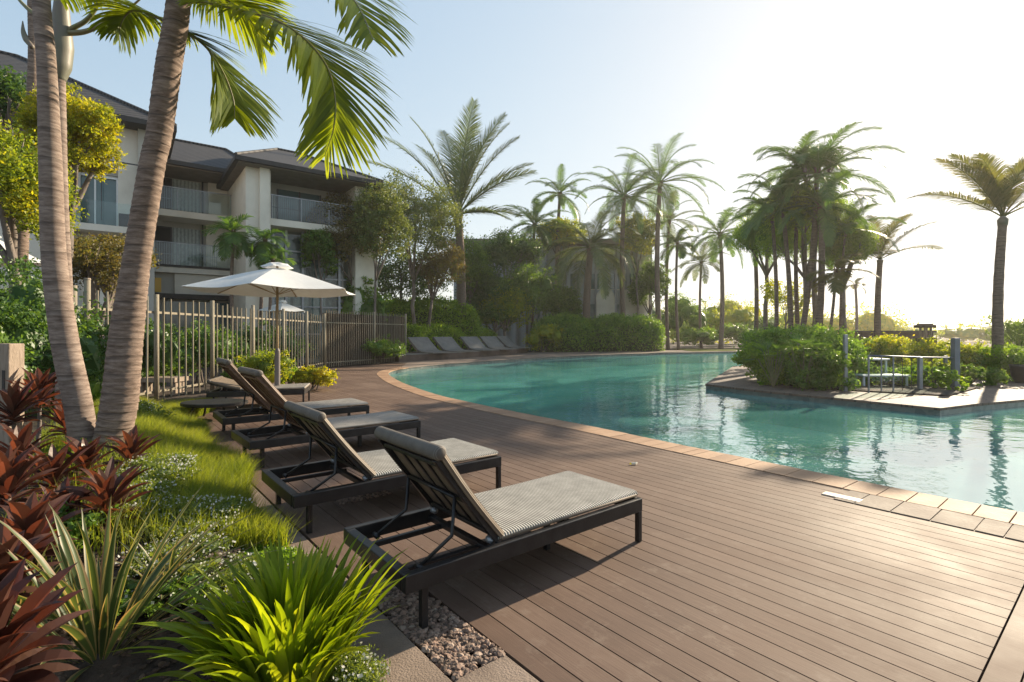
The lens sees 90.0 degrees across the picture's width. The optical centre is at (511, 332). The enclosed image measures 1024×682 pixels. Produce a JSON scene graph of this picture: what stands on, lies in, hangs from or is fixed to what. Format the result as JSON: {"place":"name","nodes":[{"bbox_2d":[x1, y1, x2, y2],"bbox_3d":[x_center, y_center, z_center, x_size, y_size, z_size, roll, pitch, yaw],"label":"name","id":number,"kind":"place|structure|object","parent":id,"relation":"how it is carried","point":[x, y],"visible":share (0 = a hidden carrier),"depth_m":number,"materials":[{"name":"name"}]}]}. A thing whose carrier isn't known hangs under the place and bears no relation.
{"place":"outdoors","nodes":[
{"label":"outdoors","id":0,"kind":"place"},
{"bbox_2d":[0,403,245,681],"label":"garden bed","id":1,"kind":"object","parent":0,"point":[97,669],"visible":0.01,"depth_m":2.56,"materials":[{"name":"soil"}]},
{"bbox_2d":[0,379,47,429],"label":"cordyline","id":2,"kind":"object","parent":1,"relation":"on","point":[16,399],"visible":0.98,"depth_m":4.99,"materials":[{"name":"red plant"}]},
{"bbox_2d":[0,306,52,416],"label":"shrub","id":3,"kind":"object","parent":1,"relation":"on","point":[25,334],"visible":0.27,"depth_m":8.18,"materials":[{"name":"green plant"}]},
{"bbox_2d":[0,422,58,496],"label":"cordyline","id":4,"kind":"object","parent":1,"relation":"on","point":[23,437],"visible":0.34,"depth_m":4.38,"materials":[{"name":"red plant"}]},
{"bbox_2d":[0,444,59,518],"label":"cordyline","id":5,"kind":"object","parent":1,"relation":"on","point":[16,472],"visible":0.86,"depth_m":3.70,"materials":[{"name":"red plant"}]},
{"bbox_2d":[0,518,62,596],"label":"cordyline","id":6,"kind":"object","parent":1,"relation":"on","point":[13,545],"visible":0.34,"depth_m":2.55,"materials":[{"name":"red plant"}]},
{"bbox_2d":[4,367,62,454],"bbox_3d":[-5.165,0.912,5.608,0.553,1.078,0.646,0,0,0],"label":"cordyline","id":7,"kind":"object","parent":1,"relation":"on","point":[46,379],"visible":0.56,"depth_m":5.59,"materials":[{"name":"red plant"}]},
{"bbox_2d":[0,117,89,292],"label":"broadleaf tree","id":8,"kind":"object","parent":1,"relation":"on","point":[19,189],"visible":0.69,"depth_m":10.70,"materials":[{"name":"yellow plant"}]},
{"bbox_2d":[0,557,92,681],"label":"cordyline","id":9,"kind":"object","parent":1,"relation":"on","point":[22,635],"visible":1,"depth_m":1.83,"materials":[{"name":"red plant"}]},
{"bbox_2d":[0,490,94,568],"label":"cordyline","id":10,"kind":"object","parent":1,"relation":"on","point":[29,517],"visible":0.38,"depth_m":2.89,"materials":[{"name":"red plant"}]},
{"bbox_2d":[14,440,92,497],"bbox_3d":[-3.758,1.160,4.224,0.507,0.526,0.509,0,0,44],"label":"cordyline","id":11,"kind":"object","parent":1,"relation":"on","point":[57,461],"visible":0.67,"depth_m":4.18,"materials":[{"name":"red plant"}]},
{"bbox_2d":[0,249,112,415],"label":"shrub","id":12,"kind":"object","parent":1,"relation":"on","point":[26,300],"visible":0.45,"depth_m":8.86,"materials":[{"name":"green plant"}]},
{"bbox_2d":[32,0,95,464],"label":"palm tree","id":13,"kind":"object","parent":1,"relation":"on","point":[74,389],"visible":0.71,"depth_m":5.42,"materials":[{"name":"brown plant"}]},
{"bbox_2d":[18,0,139,426],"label":"palm tree","id":14,"kind":"object","parent":1,"relation":"on","point":[65,30],"visible":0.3,"depth_m":7.37,"materials":[{"name":"grey plant"}]},
{"bbox_2d":[49,501,118,548],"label":"ground cover bush","id":15,"kind":"object","parent":1,"relation":"on","point":[89,517],"visible":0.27,"depth_m":3.35,"materials":[{"name":"green plant"}]},
{"bbox_2d":[61,435,114,477],"bbox_3d":[-3.911,1.172,4.705,0.453,0.482,0.448,0,0,26],"label":"cordyline","id":16,"kind":"object","parent":1,"relation":"on","point":[85,458],"visible":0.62,"depth_m":4.67,"materials":[{"name":"red plant"}]},
{"bbox_2d":[53,456,152,533],"bbox_3d":[-2.838,1.141,3.531,0.544,0.544,0.595,0,0,33],"label":"cordyline","id":17,"kind":"object","parent":1,"relation":"on","point":[103,485],"visible":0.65,"depth_m":3.54,"materials":[{"name":"red plant"}]},
{"bbox_2d":[101,425,161,467],"bbox_3d":[-3.497,1.128,4.679,0.489,0.534,0.484,0,0,0],"label":"cordyline","id":18,"kind":"object","parent":1,"relation":"on","point":[130,449],"visible":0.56,"depth_m":4.67,"materials":[{"name":"red plant"}]},
{"bbox_2d":[85,478,179,524],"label":"ground cover bush","id":19,"kind":"object","parent":1,"relation":"on","point":[156,486],"visible":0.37,"depth_m":3.93,"materials":[{"name":"green plant"}]},
{"bbox_2d":[0,484,290,681],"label":"flax","id":20,"kind":"object","parent":1,"relation":"on","point":[92,633],"visible":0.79,"depth_m":2.51,"materials":[{"name":"plant"}]},
{"bbox_2d":[90,450,203,487],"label":"ground cover bush","id":21,"kind":"object","parent":1,"relation":"on","point":[165,463],"visible":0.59,"depth_m":4.58,"materials":[{"name":"green plant"}]},
{"bbox_2d":[1,393,307,567],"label":"grass","id":22,"kind":"structure","parent":1,"relation":"on","point":[220,461],"depth_m":4.72,"materials":[{"name":"plant"}]},
{"bbox_2d":[116,566,211,617],"bbox_3d":[-2.012,1.477,2.958,0.562,0.160,0.521,0,0,0],"label":"ground cover bush","id":23,"kind":"object","parent":1,"relation":"on","point":[132,584],"visible":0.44,"depth_m":2.90,"materials":[{"name":"green plant"}]},
{"bbox_2d":[115,531,235,578],"bbox_3d":[-2.137,1.419,3.317,0.713,0.197,0.703,0,0,0],"label":"ground cover bush","id":24,"kind":"object","parent":1,"relation":"on","point":[150,552],"visible":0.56,"depth_m":3.26,"materials":[{"name":"green plant"}]},
{"bbox_2d":[130,493,250,540],"bbox_3d":[-2.441,1.368,3.880,0.765,0.261,0.756,0,0,0],"label":"ground cover bush","id":25,"kind":"object","parent":1,"relation":"on","point":[235,502],"visible":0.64,"depth_m":3.85,"materials":[{"name":"green plant"}]},
{"bbox_2d":[60,0,417,462],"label":"palm tree","id":26,"kind":"object","parent":1,"relation":"on","point":[332,119],"visible":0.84,"depth_m":5.38,"materials":[{"name":"green plant"}]},
{"bbox_2d":[108,528,407,681],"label":"lily clump","id":27,"kind":"object","parent":1,"relation":"on","point":[297,612],"visible":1,"depth_m":2.37,"materials":[{"name":"plant"}]},
{"bbox_2d":[327,642,390,681],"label":"ground cover bush","id":28,"kind":"object","parent":1,"relation":"on","point":[351,667],"visible":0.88,"depth_m":2.39,"materials":[{"name":"green plant"}]},
{"bbox_2d":[234,485,538,681],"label":"border path","id":29,"kind":"structure","parent":0,"point":[410,661],"depth_m":2.68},
{"bbox_2d":[0,0,1023,329],"label":"sky","id":30,"kind":"structure","parent":0,"point":[577,82],"materials":[{"name":"white"}]},
{"bbox_2d":[384,350,743,366],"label":"paving","id":31,"kind":"structure","parent":0,"point":[509,356],"depth_m":38.59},
{"bbox_2d":[395,348,526,361],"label":"lounge platform","id":32,"kind":"structure","parent":31,"relation":"on","point":[407,357],"depth_m":33.63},
{"bbox_2d":[526,310,666,351],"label":"hedge","id":33,"kind":"object","parent":31,"relation":"on","point":[615,332],"visible":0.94,"depth_m":46.47,"materials":[{"name":"green plant"}]},
{"bbox_2d":[140,335,1023,681],"bbox_3d":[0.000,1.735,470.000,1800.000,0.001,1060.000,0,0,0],"label":"ground","id":34,"kind":"structure","parent":0,"point":[316,365],"depth_m":20.42,"materials":[{"name":"soil"}]},
{"bbox_2d":[0,343,23,448],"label":"timber post","id":35,"kind":"object","parent":34,"relation":"on","point":[11,359],"visible":0.49,"depth_m":5.52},
{"bbox_2d":[0,65,26,134],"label":"broadleaf tree","id":36,"kind":"object","parent":34,"relation":"on","point":[11,88],"visible":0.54,"depth_m":13.69,"materials":[{"name":"green plant"}]},
{"bbox_2d":[9,0,37,292],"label":"palm tree","id":37,"kind":"object","parent":34,"relation":"on","point":[23,241],"visible":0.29,"depth_m":12.90,"materials":[{"name":"brown plant"}]},
{"bbox_2d":[10,82,127,263],"bbox_3d":[-10.725,-2.114,12.515,2.495,7.732,1.981,0,0,0],"label":"broadleaf tree","id":38,"kind":"object","parent":34,"relation":"on","point":[91,128],"visible":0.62,"depth_m":12.28,"materials":[{"name":"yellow plant"}]},
{"bbox_2d":[36,232,124,389],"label":"broadleaf tree","id":39,"kind":"object","parent":34,"relation":"on","point":[96,268],"visible":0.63,"depth_m":13.27,"materials":[{"name":"green plant"}]},
{"bbox_2d":[105,317,194,368],"bbox_3d":[-10.462,0.621,14.399,2.708,2.246,2.196,0,0,20],"label":"shrub","id":40,"kind":"object","parent":34,"relation":"on","point":[167,345],"visible":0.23,"depth_m":14.29,"materials":[{"name":"green plant"}]},
{"bbox_2d":[0,50,383,363],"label":"hotel building","id":41,"kind":"structure","parent":34,"relation":"on","point":[205,185],"depth_m":27.77,"materials":[{"name":"paint"}]},
{"bbox_2d":[81,173,117,225],"bbox_3d":[-17.916,-5.635,22.013,1.550,2.270,0.120,0,0,-37],"label":"window","id":42,"kind":"structure","parent":41,"relation":"in","point":[91,201],"depth_m":22.14,"materials":[{"name":"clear glass"}]},
{"bbox_2d":[173,318,243,386],"bbox_3d":[-10.110,0.630,16.511,2.619,2.228,2.424,0,0,0],"label":"shrub","id":43,"kind":"object","parent":34,"relation":"on","point":[189,348],"visible":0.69,"depth_m":16.30,"materials":[{"name":"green plant"}]},
{"bbox_2d":[199,214,262,333],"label":"palm tree","id":44,"kind":"object","parent":34,"relation":"on","point":[232,239],"visible":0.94,"depth_m":22.77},
{"bbox_2d":[73,285,406,402],"bbox_3d":[-8.601,0.275,20.807,2.114,2.890,21.225,0,0,6],"label":"picket fence","id":45,"kind":"object","parent":34,"relation":"on","point":[344,336],"visible":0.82,"depth_m":20.91,"materials":[{"name":"metal"}]},
{"bbox_2d":[238,228,289,328],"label":"palm tree","id":46,"kind":"object","parent":34,"relation":"on","point":[261,248],"visible":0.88,"depth_m":23.22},
{"bbox_2d":[299,228,339,364],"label":"broadleaf tree","id":47,"kind":"object","parent":34,"relation":"on","point":[319,247],"visible":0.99,"depth_m":27.71,"materials":[{"name":"green plant"}]},
{"bbox_2d":[306,189,388,285],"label":"broadleaf tree","id":48,"kind":"object","parent":34,"relation":"on","point":[336,221],"visible":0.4,"depth_m":28.50,"materials":[{"name":"green plant"}]},
{"bbox_2d":[333,276,394,337],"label":"shrub","id":49,"kind":"object","parent":34,"relation":"on","point":[367,306],"visible":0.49,"depth_m":29.30,"materials":[{"name":"green plant"}]},
{"bbox_2d":[343,170,414,363],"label":"broadleaf tree","id":50,"kind":"object","parent":34,"relation":"on","point":[388,217],"visible":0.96,"depth_m":28.44,"materials":[{"name":"green plant"}]},
{"bbox_2d":[377,246,462,302],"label":"broadleaf tree","id":51,"kind":"object","parent":34,"relation":"on","point":[401,272],"visible":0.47,"depth_m":38.88,"materials":[{"name":"green plant"}]},
{"bbox_2d":[381,161,470,324],"bbox_3d":[-6.941,-5.215,37.073,8.002,13.952,6.833,0,0,0],"label":"broadleaf tree","id":52,"kind":"object","parent":34,"relation":"on","point":[432,224],"visible":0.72,"depth_m":36.27,"materials":[{"name":"green plant"}]},
{"bbox_2d":[385,295,481,348],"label":"hedge","id":53,"kind":"object","parent":34,"relation":"on","point":[445,311],"visible":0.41,"depth_m":40.29,"materials":[{"name":"green plant"}]},
{"bbox_2d":[404,322,466,351],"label":"hedge","id":54,"kind":"object","parent":34,"relation":"on","point":[436,330],"visible":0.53,"depth_m":37.69,"materials":[{"name":"green plant"}]},
{"bbox_2d":[372,587,505,681],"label":"gravel","id":55,"kind":"structure","parent":34,"relation":"on","point":[449,654],"depth_m":2.88,"materials":[{"name":"gravel"}]},
{"bbox_2d":[412,232,469,326],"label":"broadleaf tree","id":56,"kind":"object","parent":34,"relation":"on","point":[441,262],"visible":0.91,"depth_m":37.51,"materials":[{"name":"green plant"}]},
{"bbox_2d":[367,97,536,316],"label":"palm tree","id":57,"kind":"object","parent":34,"relation":"on","point":[461,173],"visible":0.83,"depth_m":41.64,"materials":[{"name":"plant"}]},
{"bbox_2d":[450,233,497,305],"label":"broadleaf tree","id":58,"kind":"object","parent":34,"relation":"on","point":[476,258],"visible":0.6,"depth_m":45.46,"materials":[{"name":"green plant"}]},
{"bbox_2d":[454,266,518,327],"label":"broadleaf tree","id":59,"kind":"object","parent":34,"relation":"on","point":[491,283],"visible":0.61,"depth_m":45.64,"materials":[{"name":"green plant"}]},
{"bbox_2d":[475,282,534,346],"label":"broadleaf tree","id":60,"kind":"object","parent":34,"relation":"on","point":[518,304],"visible":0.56,"depth_m":45.55,"materials":[{"name":"green plant"}]},
{"bbox_2d":[471,223,547,335],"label":"broadleaf tree","id":61,"kind":"object","parent":34,"relation":"on","point":[504,248],"visible":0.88,"depth_m":47.85,"materials":[{"name":"green plant"}]},
{"bbox_2d":[500,261,564,351],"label":"broadleaf tree","id":62,"kind":"object","parent":34,"relation":"on","point":[539,292],"visible":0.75,"depth_m":46.94,"materials":[{"name":"green plant"}]},
{"bbox_2d":[503,197,570,348],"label":"palm tree","id":63,"kind":"object","parent":34,"relation":"on","point":[534,219],"visible":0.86,"depth_m":51.48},
{"bbox_2d":[449,239,654,346],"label":"pale building","id":64,"kind":"structure","parent":34,"relation":"on","point":[599,304],"depth_m":56.93,"materials":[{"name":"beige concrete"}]},
{"bbox_2d":[525,163,591,287],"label":"palm tree","id":65,"kind":"object","parent":34,"relation":"on","point":[561,197],"visible":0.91,"depth_m":53.75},
{"bbox_2d":[542,209,638,318],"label":"palm tree","id":66,"kind":"object","parent":34,"relation":"on","point":[598,253],"visible":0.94,"depth_m":48.70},
{"bbox_2d":[574,152,670,316],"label":"palm tree","id":67,"kind":"object","parent":34,"relation":"on","point":[624,196],"visible":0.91,"depth_m":50.26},
{"bbox_2d":[613,211,660,314],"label":"broadleaf tree","id":68,"kind":"object","parent":34,"relation":"on","point":[645,237],"visible":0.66,"depth_m":52.43,"materials":[{"name":"green plant"}]},
{"bbox_2d":[626,256,672,314],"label":"broadleaf tree","id":69,"kind":"object","parent":34,"relation":"on","point":[646,284],"visible":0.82,"depth_m":53.48,"materials":[{"name":"green plant"}]},
{"bbox_2d":[601,133,725,348],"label":"palm tree","id":70,"kind":"object","parent":34,"relation":"on","point":[658,181],"visible":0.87,"depth_m":50.76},
{"bbox_2d":[653,224,700,349],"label":"palm tree","id":71,"kind":"object","parent":34,"relation":"on","point":[681,247],"visible":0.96,"depth_m":51.87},
{"bbox_2d":[652,291,716,340],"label":"shrub","id":72,"kind":"object","parent":34,"relation":"on","point":[687,311],"visible":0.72,"depth_m":58.80,"materials":[{"name":"green plant"}]},
{"bbox_2d":[680,207,752,348],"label":"palm tree","id":73,"kind":"object","parent":34,"relation":"on","point":[714,248],"visible":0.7,"depth_m":52.79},
{"bbox_2d":[661,299,919,343],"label":"woodland","id":74,"kind":"object","parent":34,"relation":"on","point":[866,321],"visible":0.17,"depth_m":85.51,"materials":[{"name":"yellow plant"}]},
{"bbox_2d":[893,316,1022,342],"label":"woodland","id":75,"kind":"object","parent":34,"relation":"on","point":[970,332],"visible":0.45,"depth_m":91.77,"materials":[{"name":"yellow plant"}]},
{"bbox_2d":[171,364,1023,681],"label":"pool deck","id":76,"kind":"structure","parent":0,"point":[723,572],"depth_m":3.63,"materials":[{"name":"wood"}]},
{"bbox_2d":[206,376,309,401],"bbox_3d":[-5.914,1.366,12.095,2.041,0.664,1.104,0,0,-15],"label":"sun lounger","id":77,"kind":"object","parent":76,"relation":"on","point":[229,387],"visible":0.73,"depth_m":11.72,"materials":[{"name":"black metal"}]},
{"bbox_2d":[233,347,295,383],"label":"shrub","id":78,"kind":"object","parent":76,"relation":"on","point":[262,361],"visible":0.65,"depth_m":14.34,"materials":[{"name":"green plant"}]},
{"bbox_2d":[182,262,354,385],"bbox_3d":[-5.638,-0.001,12.300,3.676,3.402,3.852,0,0,0],"label":"parasol","id":79,"kind":"object","parent":76,"relation":"on","point":[277,280],"visible":0.94,"depth_m":12.03,"materials":[{"name":"white fabric"}]},
{"bbox_2d":[213,358,368,438],"bbox_3d":[-3.907,1.062,9.191,2.421,1.271,1.012,0,0,-38],"label":"sun lounger","id":80,"kind":"object","parent":76,"relation":"on","point":[228,367],"visible":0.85,"depth_m":8.91,"materials":[{"name":"black metal"}]},
{"bbox_2d":[231,367,420,467],"bbox_3d":[-2.643,1.082,7.486,2.421,1.231,1.012,0,0,-40],"label":"sun lounger","id":81,"kind":"object","parent":76,"relation":"on","point":[260,383],"visible":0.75,"depth_m":7.18,"materials":[{"name":"fabric"}]},
{"bbox_2d":[261,401,500,533],"bbox_3d":[-1.289,1.190,5.321,2.185,1.016,1.067,0,0,-39],"label":"sun lounger","id":82,"kind":"object","parent":76,"relation":"on","point":[317,426],"visible":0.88,"depth_m":4.89,"materials":[{"name":"black metal"}]},
{"bbox_2d":[344,426,641,628],"bbox_3d":[-0.049,1.182,3.864,2.142,1.031,0.920,0,0,-39],"label":"sun lounger","id":83,"kind":"object","parent":76,"relation":"on","point":[433,475],"visible":0.98,"depth_m":3.55,"materials":[{"name":"black metal"}]},
{"bbox_2d":[834,490,1023,541],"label":"deck tile row","id":84,"kind":"object","parent":76,"relation":"on","point":[972,523],"visible":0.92,"depth_m":4.74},
{"bbox_2d":[390,353,1023,512],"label":"pool water","id":85,"kind":"structure","parent":0,"point":[977,457],"depth_m":10.94,"materials":[{"name":"liquid"}]},
{"bbox_2d":[705,366,1023,410],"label":"island paving","id":86,"kind":"structure","parent":0,"point":[734,377],"depth_m":14.05,"materials":[{"name":"stone"}]},
{"bbox_2d":[725,207,799,329],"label":"broadleaf tree","id":87,"kind":"object","parent":86,"relation":"on","point":[740,242],"visible":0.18,"depth_m":28.95,"materials":[{"name":"green plant"}]},
{"bbox_2d":[778,364,977,396],"bbox_3d":[19.663,1.675,27.136,31.264,0.050,9.692,0,0,-42],"label":"planting bed","id":88,"kind":"object","parent":86,"relation":"on","point":[925,390],"visible":0.2,"depth_m":14.95,"materials":[{"name":"plant"}]},
{"bbox_2d":[731,341,795,385],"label":"shrub","id":89,"kind":"object","parent":88,"relation":"on","point":[754,365],"visible":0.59,"depth_m":17.04,"materials":[{"name":"green plant"}]},
{"bbox_2d":[721,177,813,329],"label":"palm tree","id":90,"kind":"object","parent":88,"relation":"on","point":[771,207],"visible":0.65,"depth_m":25.41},
{"bbox_2d":[735,162,840,333],"bbox_3d":[13.263,-3.282,24.887,4.558,10.065,4.111,0,0,19],"label":"palm tree","id":91,"kind":"object","parent":88,"relation":"on","point":[761,215],"visible":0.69,"depth_m":24.90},
{"bbox_2d":[733,319,859,380],"bbox_3d":[10.071,0.688,17.845,4.222,2.396,3.018,0,0,0],"label":"shrub","id":92,"kind":"object","parent":88,"relation":"on","point":[772,334],"visible":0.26,"depth_m":17.71,"materials":[{"name":"green plant"}]},
{"bbox_2d":[747,130,859,327],"bbox_3d":[14.365,-4.065,25.317,4.852,11.645,5.087,0,0,43],"label":"palm tree","id":93,"kind":"object","parent":88,"relation":"on","point":[799,155],"visible":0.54,"depth_m":25.41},
{"bbox_2d":[747,180,867,329],"bbox_3d":[14.977,-3.154,26.201,6.042,9.825,5.046,0,0,0],"label":"broadleaf tree","id":94,"kind":"object","parent":88,"relation":"on","point":[807,226],"visible":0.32,"depth_m":25.82,"materials":[{"name":"green plant"}]},
{"bbox_2d":[768,339,860,390],"bbox_3d":[9.247,1.004,15.797,2.077,1.657,2.939,0,0,9],"label":"shrub","id":95,"kind":"object","parent":88,"relation":"on","point":[831,366],"visible":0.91,"depth_m":15.01,"materials":[{"name":"green plant"}]},
{"bbox_2d":[784,137,846,326],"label":"palm tree","id":96,"kind":"object","parent":88,"relation":"on","point":[836,154],"visible":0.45,"depth_m":24.84,"materials":[{"name":"green plant"}]},
{"bbox_2d":[760,166,886,325],"bbox_3d":[14.413,-3.134,23.962,5.139,9.798,4.441,0,0,29],"label":"palm tree","id":97,"kind":"object","parent":88,"relation":"on","point":[826,232],"visible":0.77,"depth_m":23.73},
{"bbox_2d":[748,122,905,325],"bbox_3d":[14.714,-3.935,24.363,5.188,11.414,5.548,0,0,-21],"label":"palm tree","id":98,"kind":"object","parent":88,"relation":"on","point":[789,189],"visible":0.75,"depth_m":23.95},
{"bbox_2d":[799,323,876,383],"bbox_3d":[10.840,0.792,17.311,2.360,2.273,2.878,0,0,18],"label":"shrub","id":99,"kind":"object","parent":88,"relation":"on","point":[859,362],"visible":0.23,"depth_m":16.71,"materials":[{"name":"green plant"}]},
{"bbox_2d":[798,251,879,328],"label":"palm tree","id":100,"kind":"object","parent":88,"relation":"on","point":[834,282],"visible":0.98,"depth_m":22.75,"materials":[{"name":"green plant"}]},
{"bbox_2d":[817,216,883,331],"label":"broadleaf tree","id":101,"kind":"object","parent":88,"relation":"on","point":[864,247],"visible":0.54,"depth_m":25.45,"materials":[{"name":"green plant"}]},
{"bbox_2d":[800,194,906,334],"bbox_3d":[16.403,-2.543,25.347,4.390,8.590,4.610,0,0,0],"label":"palm tree","id":102,"kind":"object","parent":88,"relation":"on","point":[846,229],"visible":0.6,"depth_m":24.56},
{"bbox_2d":[865,213,943,337],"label":"palm tree","id":103,"kind":"object","parent":88,"relation":"on","point":[893,226],"visible":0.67,"depth_m":26.88,"materials":[{"name":"green plant"}]},
{"bbox_2d":[864,332,948,367],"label":"shrub","id":104,"kind":"object","parent":88,"relation":"on","point":[896,346],"visible":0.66,"depth_m":20.42,"materials":[{"name":"yellow plant"}]},
{"bbox_2d":[843,334,959,392],"bbox_3d":[12.182,0.870,15.503,5.262,1.660,0.977,0,0,-24],"label":"pool gate railing","id":105,"kind":"object","parent":86,"relation":"on","point":[955,354],"visible":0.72,"depth_m":15.13,"materials":[{"name":"grey metal"}]},
{"bbox_2d":[908,152,1023,373],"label":"palm tree","id":106,"kind":"object","parent":86,"relation":"on","point":[999,188],"visible":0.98,"depth_m":18.89,"materials":[{"name":"green plant"}]},
{"label":"pool floor","id":107,"kind":"structure","parent":0,"visible":0},
{"bbox_2d":[389,352,739,374],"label":"pool wall","id":108,"kind":"structure","parent":107,"relation":"on","point":[438,366],"depth_m":35.14,"materials":[{"name":"tile"}]},
{"bbox_2d":[377,367,1023,525],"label":"coping","id":109,"kind":"object","parent":108,"relation":"on","point":[979,510],"visible":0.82,"depth_m":6.43,"materials":[{"name":"stone"}]},
{"bbox_2d":[706,386,1023,415],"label":"island wall","id":110,"kind":"structure","parent":107,"relation":"on","point":[917,410],"depth_m":12.83,"materials":[{"name":"stone"}]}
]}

